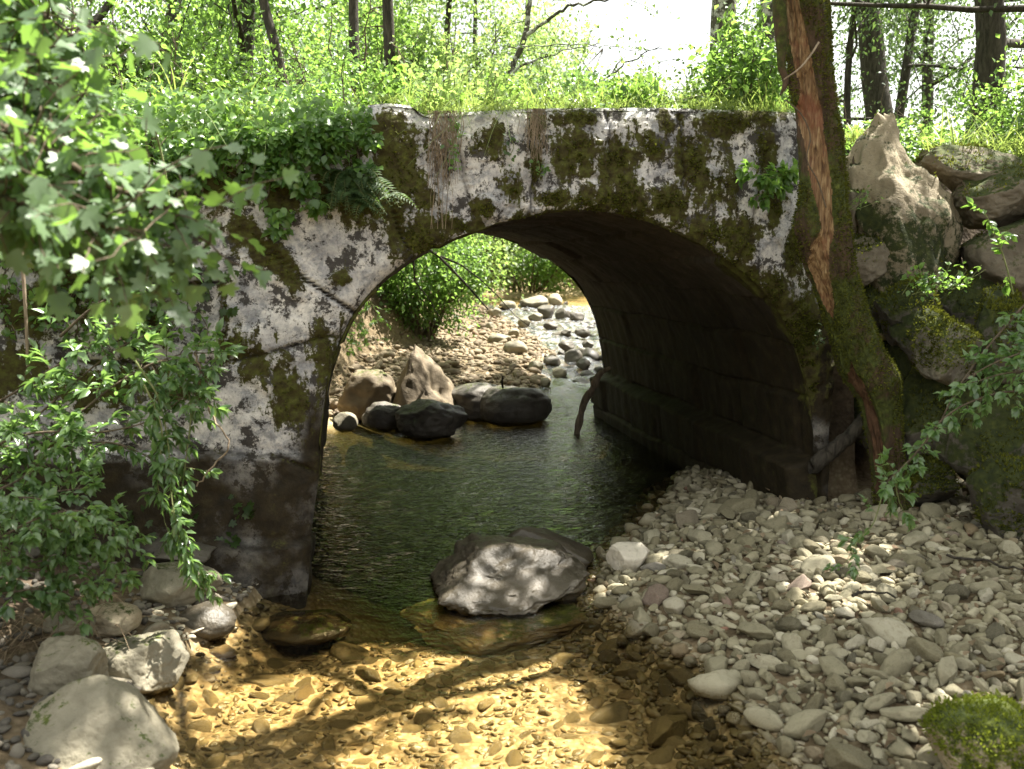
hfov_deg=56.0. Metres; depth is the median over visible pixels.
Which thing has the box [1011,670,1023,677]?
cobble
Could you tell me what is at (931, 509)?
cobble
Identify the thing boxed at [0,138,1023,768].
ground
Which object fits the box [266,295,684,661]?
water
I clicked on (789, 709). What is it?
cobble
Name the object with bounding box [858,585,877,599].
cobble
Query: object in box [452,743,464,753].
streambed stone
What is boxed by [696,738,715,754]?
streambed stone
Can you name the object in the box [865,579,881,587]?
cobble
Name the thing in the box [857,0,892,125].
ash tree
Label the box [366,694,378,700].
streambed stone
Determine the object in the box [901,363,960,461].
boulder
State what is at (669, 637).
cobble
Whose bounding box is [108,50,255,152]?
grass tuft
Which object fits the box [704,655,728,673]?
cobble
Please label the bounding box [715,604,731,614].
cobble
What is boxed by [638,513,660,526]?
cobble
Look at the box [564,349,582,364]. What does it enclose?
rapids stone
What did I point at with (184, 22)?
woodland tree
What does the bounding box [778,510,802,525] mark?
cobble
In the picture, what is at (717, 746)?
cobble
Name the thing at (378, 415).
boulder
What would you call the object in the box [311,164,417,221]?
fern
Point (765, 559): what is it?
cobble
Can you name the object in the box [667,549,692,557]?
cobble
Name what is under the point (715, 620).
cobble
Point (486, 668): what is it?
streambed stone
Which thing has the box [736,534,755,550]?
cobble
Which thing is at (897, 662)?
cobble
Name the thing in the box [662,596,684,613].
cobble
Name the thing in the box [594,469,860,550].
fine gravel
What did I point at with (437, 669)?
streambed stone
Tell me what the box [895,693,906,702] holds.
cobble
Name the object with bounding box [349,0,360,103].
woodland tree
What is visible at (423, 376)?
boulder
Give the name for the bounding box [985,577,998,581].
cobble
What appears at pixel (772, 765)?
cobble
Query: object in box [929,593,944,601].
cobble
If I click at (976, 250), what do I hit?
boulder
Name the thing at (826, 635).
cobble
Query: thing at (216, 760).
streambed stone
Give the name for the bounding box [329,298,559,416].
beach gravel
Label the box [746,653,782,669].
cobble
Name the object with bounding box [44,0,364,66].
woodland tree
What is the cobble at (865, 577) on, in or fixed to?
on the ground at (362, 608)
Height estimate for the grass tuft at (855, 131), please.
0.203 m
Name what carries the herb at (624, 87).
on the stone bridge
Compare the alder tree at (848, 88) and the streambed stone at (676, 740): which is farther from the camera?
the alder tree at (848, 88)
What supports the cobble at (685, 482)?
on the ground at (362, 608)
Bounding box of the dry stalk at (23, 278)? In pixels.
[21,252,28,365]
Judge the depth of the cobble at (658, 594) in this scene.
4.60 m
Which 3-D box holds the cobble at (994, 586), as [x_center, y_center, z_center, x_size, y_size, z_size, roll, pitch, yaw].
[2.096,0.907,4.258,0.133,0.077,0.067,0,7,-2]
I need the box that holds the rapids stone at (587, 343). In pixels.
[582,339,593,347]
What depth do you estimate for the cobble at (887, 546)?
4.84 m
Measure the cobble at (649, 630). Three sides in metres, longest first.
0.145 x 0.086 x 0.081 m
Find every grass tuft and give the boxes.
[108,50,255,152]
[124,68,369,177]
[387,93,613,180]
[845,124,903,144]
[909,97,1023,165]
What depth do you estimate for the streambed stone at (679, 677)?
4.00 m
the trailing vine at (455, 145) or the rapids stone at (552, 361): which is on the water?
the rapids stone at (552, 361)
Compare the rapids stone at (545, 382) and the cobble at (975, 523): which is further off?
the rapids stone at (545, 382)
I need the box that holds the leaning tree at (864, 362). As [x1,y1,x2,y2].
[772,0,917,510]
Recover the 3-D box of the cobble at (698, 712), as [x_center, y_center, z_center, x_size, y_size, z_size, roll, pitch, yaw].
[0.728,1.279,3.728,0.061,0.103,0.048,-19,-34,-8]
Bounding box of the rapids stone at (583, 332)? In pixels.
[574,328,590,337]
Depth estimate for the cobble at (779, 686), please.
3.65 m
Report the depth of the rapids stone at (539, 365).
13.53 m
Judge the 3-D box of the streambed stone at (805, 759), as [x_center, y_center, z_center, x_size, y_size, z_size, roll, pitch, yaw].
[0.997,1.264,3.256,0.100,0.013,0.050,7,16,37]
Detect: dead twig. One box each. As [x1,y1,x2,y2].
[194,353,229,486]
[784,42,819,79]
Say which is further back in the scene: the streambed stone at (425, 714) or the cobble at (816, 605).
the cobble at (816, 605)
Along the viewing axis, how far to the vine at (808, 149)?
4.90 m
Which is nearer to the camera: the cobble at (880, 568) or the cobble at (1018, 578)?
the cobble at (1018, 578)
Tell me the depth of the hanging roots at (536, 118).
5.04 m
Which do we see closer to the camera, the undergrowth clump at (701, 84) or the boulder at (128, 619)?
the boulder at (128, 619)
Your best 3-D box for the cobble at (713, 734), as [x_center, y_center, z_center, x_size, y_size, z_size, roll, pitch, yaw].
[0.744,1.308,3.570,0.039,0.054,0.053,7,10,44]
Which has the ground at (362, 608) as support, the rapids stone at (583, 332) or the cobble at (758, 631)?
the cobble at (758, 631)
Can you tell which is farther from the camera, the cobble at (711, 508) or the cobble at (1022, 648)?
the cobble at (711, 508)
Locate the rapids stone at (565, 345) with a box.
[558,340,574,350]
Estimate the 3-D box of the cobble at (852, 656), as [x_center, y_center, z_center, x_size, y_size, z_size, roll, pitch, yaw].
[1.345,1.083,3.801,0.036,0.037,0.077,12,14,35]
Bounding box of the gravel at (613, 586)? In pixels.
[562,465,1023,768]
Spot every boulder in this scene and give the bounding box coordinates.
[23,675,178,768]
[27,635,108,695]
[43,608,95,635]
[90,602,141,636]
[103,629,189,695]
[139,561,222,607]
[149,542,215,563]
[180,600,236,641]
[261,609,351,646]
[333,412,357,431]
[337,369,395,422]
[361,401,400,430]
[393,344,456,405]
[395,399,467,438]
[400,597,587,657]
[429,532,589,618]
[451,382,497,420]
[480,385,551,424]
[488,333,510,342]
[503,340,527,353]
[506,527,593,568]
[520,295,548,309]
[547,293,562,308]
[606,542,649,571]
[846,112,963,340]
[848,188,865,234]
[853,232,889,285]
[854,340,911,452]
[864,283,881,342]
[871,274,945,346]
[889,304,973,372]
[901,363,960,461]
[905,453,964,505]
[910,311,985,384]
[913,145,939,165]
[918,688,1023,768]
[921,141,1021,191]
[932,373,1023,480]
[937,260,996,372]
[951,161,1023,229]
[959,217,1023,300]
[962,451,1023,538]
[973,282,1023,383]
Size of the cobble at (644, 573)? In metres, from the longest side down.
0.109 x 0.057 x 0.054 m
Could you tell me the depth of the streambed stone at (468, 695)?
3.98 m
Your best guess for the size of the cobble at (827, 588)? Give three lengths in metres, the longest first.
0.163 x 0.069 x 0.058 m
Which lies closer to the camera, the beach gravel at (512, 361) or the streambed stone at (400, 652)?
the streambed stone at (400, 652)
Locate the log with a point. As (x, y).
(831, 451)
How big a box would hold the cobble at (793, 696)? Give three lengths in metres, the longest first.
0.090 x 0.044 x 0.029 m
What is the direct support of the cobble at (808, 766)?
on the ground at (362, 608)
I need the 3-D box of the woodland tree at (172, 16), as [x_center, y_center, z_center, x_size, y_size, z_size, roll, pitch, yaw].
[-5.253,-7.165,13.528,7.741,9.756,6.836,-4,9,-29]
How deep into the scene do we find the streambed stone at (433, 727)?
3.75 m
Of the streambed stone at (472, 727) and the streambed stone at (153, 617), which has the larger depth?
the streambed stone at (153, 617)
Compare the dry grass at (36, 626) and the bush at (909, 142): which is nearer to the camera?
the dry grass at (36, 626)
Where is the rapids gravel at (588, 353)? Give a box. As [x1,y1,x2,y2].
[477,301,602,390]
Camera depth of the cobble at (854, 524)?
5.26 m
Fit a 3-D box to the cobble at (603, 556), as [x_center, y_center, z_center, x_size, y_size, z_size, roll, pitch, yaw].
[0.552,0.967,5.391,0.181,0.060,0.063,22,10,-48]
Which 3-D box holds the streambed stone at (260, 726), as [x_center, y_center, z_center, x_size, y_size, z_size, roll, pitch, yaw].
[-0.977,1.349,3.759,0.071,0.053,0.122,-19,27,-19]
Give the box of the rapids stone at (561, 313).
[555,308,569,319]
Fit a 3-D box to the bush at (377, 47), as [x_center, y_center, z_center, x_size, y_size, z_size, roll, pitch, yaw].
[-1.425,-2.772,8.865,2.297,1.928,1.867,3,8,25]
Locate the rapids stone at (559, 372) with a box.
[552,368,566,377]
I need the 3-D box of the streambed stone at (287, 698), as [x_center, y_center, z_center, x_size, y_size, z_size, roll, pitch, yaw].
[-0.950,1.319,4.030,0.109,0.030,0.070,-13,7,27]
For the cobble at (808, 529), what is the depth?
5.26 m
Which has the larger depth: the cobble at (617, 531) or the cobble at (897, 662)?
the cobble at (617, 531)
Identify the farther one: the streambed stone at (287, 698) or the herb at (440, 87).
the herb at (440, 87)
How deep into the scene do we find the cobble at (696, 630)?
4.20 m
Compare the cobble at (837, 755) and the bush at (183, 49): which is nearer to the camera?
the cobble at (837, 755)
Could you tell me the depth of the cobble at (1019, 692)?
3.32 m
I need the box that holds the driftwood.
[574,366,610,433]
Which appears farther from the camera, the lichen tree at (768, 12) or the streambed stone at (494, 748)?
the lichen tree at (768, 12)
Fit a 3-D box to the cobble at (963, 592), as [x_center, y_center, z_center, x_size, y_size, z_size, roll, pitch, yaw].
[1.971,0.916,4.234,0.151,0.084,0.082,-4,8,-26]
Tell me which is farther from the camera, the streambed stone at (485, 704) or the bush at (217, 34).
the bush at (217, 34)
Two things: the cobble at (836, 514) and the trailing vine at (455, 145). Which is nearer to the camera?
the trailing vine at (455, 145)
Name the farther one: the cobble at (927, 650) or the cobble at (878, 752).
the cobble at (927, 650)
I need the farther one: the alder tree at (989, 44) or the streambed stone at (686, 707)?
the alder tree at (989, 44)
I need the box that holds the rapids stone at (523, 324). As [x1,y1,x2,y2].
[517,317,529,327]
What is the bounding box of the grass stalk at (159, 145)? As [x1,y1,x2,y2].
[155,131,169,194]
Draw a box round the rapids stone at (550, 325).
[543,321,557,329]
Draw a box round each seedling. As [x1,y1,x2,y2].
[848,185,884,210]
[897,262,963,301]
[913,261,985,292]
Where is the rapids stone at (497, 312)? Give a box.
[489,308,501,317]
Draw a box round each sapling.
[461,0,700,103]
[961,196,1017,295]
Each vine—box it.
[440,116,466,169]
[503,133,519,165]
[529,159,550,175]
[785,99,825,207]
[812,323,824,350]
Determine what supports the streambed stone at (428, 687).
on the ground at (362, 608)
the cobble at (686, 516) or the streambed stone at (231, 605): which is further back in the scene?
the cobble at (686, 516)
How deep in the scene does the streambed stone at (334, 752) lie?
3.54 m
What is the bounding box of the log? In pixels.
[808,411,864,473]
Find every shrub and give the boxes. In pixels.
[0,264,247,531]
[0,436,155,636]
[345,286,391,355]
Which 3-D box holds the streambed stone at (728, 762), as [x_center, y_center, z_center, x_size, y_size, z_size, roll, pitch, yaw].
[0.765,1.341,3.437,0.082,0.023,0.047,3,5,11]
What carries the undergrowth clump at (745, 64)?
on the stone bridge
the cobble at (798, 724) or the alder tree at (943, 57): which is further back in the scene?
the alder tree at (943, 57)
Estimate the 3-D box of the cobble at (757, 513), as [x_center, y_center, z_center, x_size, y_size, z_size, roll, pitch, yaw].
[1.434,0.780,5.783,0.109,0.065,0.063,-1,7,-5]
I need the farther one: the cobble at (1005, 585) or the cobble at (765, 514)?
the cobble at (765, 514)
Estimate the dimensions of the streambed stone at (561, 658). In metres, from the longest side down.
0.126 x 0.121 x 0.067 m
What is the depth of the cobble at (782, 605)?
4.29 m
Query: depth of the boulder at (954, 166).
6.11 m
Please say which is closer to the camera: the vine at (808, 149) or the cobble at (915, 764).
the cobble at (915, 764)
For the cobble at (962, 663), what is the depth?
3.58 m
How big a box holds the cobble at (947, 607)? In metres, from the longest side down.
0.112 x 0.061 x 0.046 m
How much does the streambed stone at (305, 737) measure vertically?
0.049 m
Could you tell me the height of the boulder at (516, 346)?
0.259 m
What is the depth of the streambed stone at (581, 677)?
4.11 m
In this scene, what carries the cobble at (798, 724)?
on the ground at (362, 608)
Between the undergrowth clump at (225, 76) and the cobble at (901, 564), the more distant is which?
the undergrowth clump at (225, 76)
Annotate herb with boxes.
[270,70,389,116]
[369,55,466,111]
[413,65,483,112]
[416,55,467,113]
[470,59,527,109]
[569,51,748,107]
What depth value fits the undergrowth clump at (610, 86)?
5.93 m
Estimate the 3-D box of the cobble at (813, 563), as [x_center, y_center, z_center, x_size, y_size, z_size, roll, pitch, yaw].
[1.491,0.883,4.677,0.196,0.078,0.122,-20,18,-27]
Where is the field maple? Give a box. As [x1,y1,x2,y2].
[0,0,299,360]
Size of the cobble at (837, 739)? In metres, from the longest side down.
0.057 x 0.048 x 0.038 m
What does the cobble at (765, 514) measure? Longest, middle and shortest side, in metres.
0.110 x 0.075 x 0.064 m
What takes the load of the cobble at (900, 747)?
on the ground at (362, 608)
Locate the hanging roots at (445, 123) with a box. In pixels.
[427,110,463,228]
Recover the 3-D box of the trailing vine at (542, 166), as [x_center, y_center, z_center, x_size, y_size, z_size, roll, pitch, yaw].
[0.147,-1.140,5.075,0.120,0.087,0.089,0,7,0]
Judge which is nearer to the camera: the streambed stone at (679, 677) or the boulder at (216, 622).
the streambed stone at (679, 677)
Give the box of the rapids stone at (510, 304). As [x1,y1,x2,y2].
[499,300,515,310]
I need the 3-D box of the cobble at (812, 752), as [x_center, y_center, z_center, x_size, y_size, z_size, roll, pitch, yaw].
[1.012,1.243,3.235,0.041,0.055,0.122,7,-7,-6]
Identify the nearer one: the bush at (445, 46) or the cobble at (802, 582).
the cobble at (802, 582)
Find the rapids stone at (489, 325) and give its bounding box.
[485,322,494,328]
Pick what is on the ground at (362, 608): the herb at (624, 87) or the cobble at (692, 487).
the cobble at (692, 487)
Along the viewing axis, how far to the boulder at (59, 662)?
3.41 m
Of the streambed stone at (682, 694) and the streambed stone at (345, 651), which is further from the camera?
the streambed stone at (345, 651)
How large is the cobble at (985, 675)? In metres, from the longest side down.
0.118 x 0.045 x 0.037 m
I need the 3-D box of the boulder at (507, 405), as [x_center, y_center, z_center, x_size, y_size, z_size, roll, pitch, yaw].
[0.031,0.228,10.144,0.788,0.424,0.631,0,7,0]
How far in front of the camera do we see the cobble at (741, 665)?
3.90 m
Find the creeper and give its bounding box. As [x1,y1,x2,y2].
[0,203,218,378]
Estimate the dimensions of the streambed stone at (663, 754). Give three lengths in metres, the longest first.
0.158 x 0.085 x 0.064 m
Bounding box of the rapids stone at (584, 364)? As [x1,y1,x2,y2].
[576,358,590,370]
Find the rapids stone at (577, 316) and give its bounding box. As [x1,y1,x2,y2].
[570,311,584,322]
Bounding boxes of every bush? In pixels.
[37,0,224,136]
[38,0,205,115]
[58,0,372,110]
[77,0,256,138]
[181,17,377,112]
[204,0,484,107]
[255,0,454,97]
[358,0,524,104]
[376,234,503,340]
[431,4,530,305]
[442,2,673,98]
[456,235,558,292]
[463,36,603,108]
[481,238,575,293]
[606,35,859,121]
[622,68,713,107]
[697,0,794,112]
[837,68,985,162]
[897,33,1023,159]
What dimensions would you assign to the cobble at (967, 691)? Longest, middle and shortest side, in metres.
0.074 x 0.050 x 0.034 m
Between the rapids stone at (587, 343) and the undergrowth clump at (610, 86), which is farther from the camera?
the rapids stone at (587, 343)
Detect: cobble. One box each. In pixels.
[584,617,600,630]
[593,597,617,608]
[596,546,604,559]
[598,649,620,665]
[600,553,606,560]
[609,536,629,547]
[610,527,624,537]
[612,662,643,679]
[616,638,628,647]
[618,596,642,613]
[624,523,642,532]
[626,650,642,661]
[634,606,651,622]
[635,569,653,579]
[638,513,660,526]
[640,562,666,573]
[641,503,654,512]
[641,623,659,637]
[642,583,668,606]
[644,529,659,544]
[645,553,663,563]
[647,493,657,503]
[647,714,687,745]
[649,671,660,682]
[653,547,666,552]
[658,677,673,696]
[660,705,684,715]
[662,503,684,510]
[662,554,693,568]
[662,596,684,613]
[663,633,674,642]
[666,569,682,578]
[666,577,684,592]
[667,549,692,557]
[671,643,689,658]
[673,509,698,529]
[676,476,691,487]
[682,584,712,594]
[682,606,695,616]
[683,656,697,669]
[686,566,708,574]
[686,621,718,639]
[687,484,702,491]
[687,669,743,700]
[688,529,711,542]
[691,701,707,722]
[693,759,713,768]
[700,503,721,514]
[703,716,715,731]
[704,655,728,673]
[705,541,723,555]
[706,614,730,626]
[707,729,718,740]
[711,740,724,752]
[715,497,729,503]
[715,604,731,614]
[717,498,755,515]
[717,705,729,718]
[718,593,729,601]
[720,507,734,519]
[724,531,740,541]
[725,711,740,727]
[726,543,744,554]
[728,586,746,598]
[730,649,744,660]
[732,659,749,671]
[732,746,749,758]
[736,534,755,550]
[737,621,774,639]
[738,565,751,574]
[740,511,756,522]
[740,670,759,686]
[741,509,759,515]
[742,760,757,768]
[743,706,784,731]
[744,571,760,589]
[745,489,759,504]
[745,687,767,699]
[746,596,759,604]
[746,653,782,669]
[752,639,773,653]
[758,510,771,519]
[759,556,769,562]
[760,672,774,684]
[762,515,789,529]
[762,543,770,553]
[764,762,778,768]
[765,496,781,507]
[768,572,789,581]
[768,701,780,713]
[772,599,793,611]
[775,663,793,674]
[775,683,786,695]
[776,616,801,631]
[776,649,795,662]
[776,736,795,758]
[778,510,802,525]
[779,497,797,511]
[780,702,801,716]
[781,529,794,544]
[781,633,802,649]
[783,709,828,738]
[785,587,804,601]
[785,692,801,703]
[787,574,811,590]
[789,535,805,548]
[796,547,812,556]
[800,600,826,613]
[801,555,834,573]
[802,522,814,535]
[802,539,821,553]
[802,764,822,768]
[803,693,823,709]
[803,746,822,761]
[812,575,823,583]
[813,496,826,505]
[813,529,829,537]
[817,511,842,522]
[817,625,837,645]
[818,655,849,679]
[820,581,835,596]
[823,741,872,768]
[824,594,842,602]
[825,672,845,691]
[826,648,847,659]
[828,737,842,742]
[829,541,849,550]
[832,554,851,564]
[833,532,841,540]
[834,606,854,618]
[835,568,850,576]
[835,691,851,701]
[838,494,856,503]
[839,527,857,533]
[842,728,856,740]
[843,581,859,593]
[844,634,867,650]
[845,675,869,687]
[846,652,856,662]
[848,521,860,527]
[849,702,865,719]
[850,693,870,702]
[855,564,871,572]
[855,570,871,582]
[855,719,880,729]
[857,730,877,743]
[858,488,872,498]
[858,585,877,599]
[860,504,888,519]
[860,617,914,648]
[860,668,888,678]
[863,692,896,711]
[864,526,885,533]
[864,544,888,558]
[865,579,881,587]
[866,539,881,545]
[868,636,886,652]
[870,563,897,573]
[870,742,884,760]
[871,595,890,612]
[871,764,891,768]
[872,652,886,664]
[872,679,889,695]
[876,583,896,598]
[876,724,886,735]
[879,544,894,550]
[879,705,928,721]
[880,648,913,676]
[885,553,903,561]
[886,532,902,541]
[887,559,906,568]
[888,676,903,687]
[888,736,914,759]
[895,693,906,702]
[899,758,911,768]
[902,531,927,546]
[902,554,924,565]
[902,724,918,742]
[905,636,943,663]
[906,587,919,597]
[906,690,921,705]
[908,605,920,613]
[908,610,944,628]
[909,760,932,768]
[916,743,940,764]
[920,502,943,518]
[923,567,948,584]
[926,560,942,568]
[927,677,938,690]
[929,581,948,592]
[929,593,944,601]
[932,553,955,564]
[934,628,947,645]
[935,693,951,704]
[936,656,957,686]
[938,600,953,613]
[942,583,970,599]
[944,594,959,606]
[944,683,963,698]
[949,641,971,652]
[951,489,962,497]
[955,657,975,671]
[959,482,969,494]
[959,511,972,521]
[959,624,975,634]
[961,690,971,697]
[965,540,987,549]
[967,603,974,608]
[969,580,1002,593]
[970,519,980,528]
[972,638,987,653]
[972,677,989,691]
[977,588,993,602]
[978,543,997,555]
[979,566,998,577]
[979,671,1005,680]
[981,645,1003,658]
[984,659,1005,669]
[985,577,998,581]
[985,622,1004,640]
[992,634,1012,648]
[992,692,1008,701]
[997,540,1022,555]
[999,553,1017,563]
[999,581,1012,591]
[1001,683,1014,692]
[1004,531,1016,539]
[1004,653,1023,667]
[1005,574,1021,582]
[1006,594,1023,603]
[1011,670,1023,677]
[1015,678,1023,701]
[1016,626,1023,639]
[1016,701,1023,708]
[1021,642,1023,654]
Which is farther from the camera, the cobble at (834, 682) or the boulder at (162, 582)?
the boulder at (162, 582)
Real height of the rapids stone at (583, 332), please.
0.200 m
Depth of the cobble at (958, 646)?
3.71 m
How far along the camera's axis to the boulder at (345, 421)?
9.51 m
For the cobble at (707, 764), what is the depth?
3.39 m
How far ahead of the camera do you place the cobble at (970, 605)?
4.10 m
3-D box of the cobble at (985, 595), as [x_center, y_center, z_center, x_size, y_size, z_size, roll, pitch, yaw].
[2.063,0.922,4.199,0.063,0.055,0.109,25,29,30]
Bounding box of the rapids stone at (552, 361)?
[543,355,560,367]
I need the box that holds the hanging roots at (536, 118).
[517,108,551,159]
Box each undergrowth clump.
[65,8,269,138]
[121,47,297,137]
[188,32,356,110]
[206,66,377,110]
[258,20,411,109]
[304,46,425,105]
[371,51,495,108]
[371,54,466,111]
[433,56,551,110]
[519,88,594,109]
[522,58,631,107]
[578,69,692,107]
[586,60,682,107]
[663,64,771,108]
[685,0,790,110]
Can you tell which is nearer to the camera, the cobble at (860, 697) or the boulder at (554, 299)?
the cobble at (860, 697)
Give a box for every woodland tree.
[40,0,413,100]
[41,0,257,86]
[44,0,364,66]
[65,0,317,75]
[65,0,534,338]
[73,0,328,85]
[93,0,461,104]
[213,0,503,94]
[330,0,600,274]
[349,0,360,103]
[382,0,395,82]
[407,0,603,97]
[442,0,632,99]
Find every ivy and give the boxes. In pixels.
[53,70,384,243]
[56,242,255,548]
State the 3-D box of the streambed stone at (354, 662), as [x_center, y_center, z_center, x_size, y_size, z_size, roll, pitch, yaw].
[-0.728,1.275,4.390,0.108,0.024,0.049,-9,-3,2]
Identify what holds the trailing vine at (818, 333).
attached to the stone bridge
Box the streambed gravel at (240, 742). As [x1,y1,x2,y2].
[102,566,829,768]
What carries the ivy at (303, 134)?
attached to the stone bridge
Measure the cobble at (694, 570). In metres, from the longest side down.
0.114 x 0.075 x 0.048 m
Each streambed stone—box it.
[69,757,101,768]
[109,675,132,682]
[141,621,169,633]
[143,695,154,706]
[148,613,162,621]
[157,711,168,718]
[172,616,188,621]
[173,706,188,716]
[174,676,184,689]
[184,673,198,684]
[185,737,197,749]
[186,700,197,712]
[187,719,211,731]
[201,752,225,768]
[202,689,219,706]
[202,708,221,715]
[208,592,221,600]
[209,641,238,658]
[209,664,222,673]
[216,586,231,592]
[226,602,237,608]
[242,755,253,765]
[243,673,291,687]
[249,692,269,699]
[251,718,269,733]
[252,616,269,631]
[254,745,278,750]
[267,657,297,668]
[276,694,294,703]
[283,747,301,757]
[292,731,315,743]
[293,709,305,718]
[294,677,311,686]
[294,683,314,700]
[298,646,309,653]
[309,697,321,707]
[317,650,329,654]
[321,736,335,749]
[327,750,340,755]
[329,641,368,661]
[329,719,357,729]
[341,661,362,664]
[349,688,367,695]
[351,758,372,764]
[355,667,380,681]
[355,697,374,711]
[359,744,373,754]
[363,656,377,664]
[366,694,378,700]
[378,743,391,754]
[384,681,401,687]
[384,687,402,695]
[387,704,405,711]
[388,655,407,661]
[392,650,403,654]
[400,724,424,732]
[403,651,417,658]
[414,707,434,723]
[423,683,435,691]
[425,723,442,730]
[431,667,443,672]
[432,696,447,707]
[440,675,452,684]
[443,649,458,655]
[445,727,471,743]
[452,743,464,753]
[463,693,474,697]
[468,722,476,731]
[478,660,495,677]
[478,697,494,710]
[487,741,501,755]
[505,749,521,766]
[514,651,530,660]
[517,766,530,768]
[518,730,530,738]
[538,707,551,715]
[546,652,574,665]
[548,667,560,673]
[553,719,563,729]
[559,733,579,738]
[563,711,580,722]
[570,662,581,667]
[574,675,587,680]
[580,628,593,635]
[582,682,595,687]
[585,751,603,761]
[587,696,604,708]
[589,701,628,723]
[596,616,604,622]
[597,638,619,653]
[597,737,611,744]
[608,738,630,748]
[616,690,633,699]
[625,618,652,639]
[645,724,686,747]
[646,745,674,764]
[654,697,673,706]
[656,649,668,657]
[660,630,685,645]
[666,664,694,686]
[673,752,685,758]
[678,702,707,721]
[680,690,686,702]
[694,723,704,732]
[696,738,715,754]
[715,756,730,763]
[735,718,753,730]
[792,752,813,763]
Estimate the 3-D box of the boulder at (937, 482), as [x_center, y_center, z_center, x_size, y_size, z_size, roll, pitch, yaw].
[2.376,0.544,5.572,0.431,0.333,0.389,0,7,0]
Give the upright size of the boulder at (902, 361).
0.912 m
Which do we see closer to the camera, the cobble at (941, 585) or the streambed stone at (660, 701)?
the streambed stone at (660, 701)
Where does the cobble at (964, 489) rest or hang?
on the ground at (362, 608)
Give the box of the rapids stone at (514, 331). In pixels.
[508,328,519,335]
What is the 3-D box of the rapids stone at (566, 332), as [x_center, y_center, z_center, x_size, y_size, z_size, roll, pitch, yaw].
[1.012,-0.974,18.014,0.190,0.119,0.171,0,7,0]
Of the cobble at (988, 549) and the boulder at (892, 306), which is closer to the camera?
the cobble at (988, 549)
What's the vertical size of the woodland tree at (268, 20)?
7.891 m
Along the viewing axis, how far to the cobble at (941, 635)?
3.84 m
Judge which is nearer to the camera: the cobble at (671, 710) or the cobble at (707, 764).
the cobble at (707, 764)
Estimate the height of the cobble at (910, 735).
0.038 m
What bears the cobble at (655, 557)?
on the ground at (362, 608)
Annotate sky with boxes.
[41,0,1023,158]
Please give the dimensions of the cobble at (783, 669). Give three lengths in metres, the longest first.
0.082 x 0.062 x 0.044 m
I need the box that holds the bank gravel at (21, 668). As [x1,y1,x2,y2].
[0,546,264,768]
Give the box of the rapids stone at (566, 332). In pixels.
[561,329,570,335]
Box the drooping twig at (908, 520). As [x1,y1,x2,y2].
[822,475,918,581]
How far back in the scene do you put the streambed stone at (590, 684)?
4.06 m
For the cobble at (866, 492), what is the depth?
5.89 m
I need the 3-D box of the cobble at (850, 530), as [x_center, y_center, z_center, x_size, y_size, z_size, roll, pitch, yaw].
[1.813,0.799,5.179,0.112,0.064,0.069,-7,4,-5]
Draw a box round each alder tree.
[658,0,1023,156]
[666,0,1023,129]
[676,0,1023,156]
[736,0,964,135]
[831,0,1023,146]
[831,0,1023,151]
[860,0,1023,157]
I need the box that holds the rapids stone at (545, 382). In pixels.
[540,377,550,386]
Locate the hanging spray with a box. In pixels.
[124,360,231,606]
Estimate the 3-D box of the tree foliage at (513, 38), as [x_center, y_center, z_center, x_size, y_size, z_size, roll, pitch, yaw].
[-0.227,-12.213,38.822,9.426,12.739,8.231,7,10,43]
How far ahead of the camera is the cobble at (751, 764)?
3.30 m
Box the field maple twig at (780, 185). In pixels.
[735,157,798,212]
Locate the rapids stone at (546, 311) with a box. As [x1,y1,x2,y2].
[537,305,554,319]
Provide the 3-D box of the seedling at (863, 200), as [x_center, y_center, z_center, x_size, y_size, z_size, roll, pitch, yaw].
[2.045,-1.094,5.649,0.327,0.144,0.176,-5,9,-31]
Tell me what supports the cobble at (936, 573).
on the ground at (362, 608)
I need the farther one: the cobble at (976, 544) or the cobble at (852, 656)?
the cobble at (976, 544)
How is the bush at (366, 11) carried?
on the ground at (362, 608)
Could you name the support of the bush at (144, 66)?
on the ground at (362, 608)
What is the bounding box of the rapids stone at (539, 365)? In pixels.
[528,361,543,369]
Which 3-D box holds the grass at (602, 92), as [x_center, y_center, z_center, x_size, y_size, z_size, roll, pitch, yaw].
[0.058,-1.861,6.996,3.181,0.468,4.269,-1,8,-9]
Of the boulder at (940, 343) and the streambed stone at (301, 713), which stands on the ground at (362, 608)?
the streambed stone at (301, 713)
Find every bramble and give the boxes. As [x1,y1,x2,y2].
[875,304,1023,513]
[932,329,1023,417]
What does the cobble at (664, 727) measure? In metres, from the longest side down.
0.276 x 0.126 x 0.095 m
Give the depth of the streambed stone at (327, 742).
3.61 m
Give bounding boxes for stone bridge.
[0,103,842,608]
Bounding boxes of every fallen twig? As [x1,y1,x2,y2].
[851,590,895,597]
[946,553,1023,570]
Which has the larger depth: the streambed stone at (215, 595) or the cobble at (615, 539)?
the cobble at (615, 539)
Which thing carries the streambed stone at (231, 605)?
on the ground at (362, 608)
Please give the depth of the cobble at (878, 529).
5.13 m
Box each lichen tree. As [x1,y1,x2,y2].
[709,0,736,81]
[752,0,774,85]
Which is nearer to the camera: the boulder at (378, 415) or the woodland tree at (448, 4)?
the boulder at (378, 415)
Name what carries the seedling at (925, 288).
on the boulder at (903, 331)
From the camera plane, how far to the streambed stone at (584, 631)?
4.57 m
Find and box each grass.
[0,592,130,663]
[307,59,790,113]
[362,86,794,118]
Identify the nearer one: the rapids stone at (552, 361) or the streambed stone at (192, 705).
the streambed stone at (192, 705)
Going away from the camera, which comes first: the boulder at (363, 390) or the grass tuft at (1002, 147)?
the grass tuft at (1002, 147)
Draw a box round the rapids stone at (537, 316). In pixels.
[528,312,542,320]

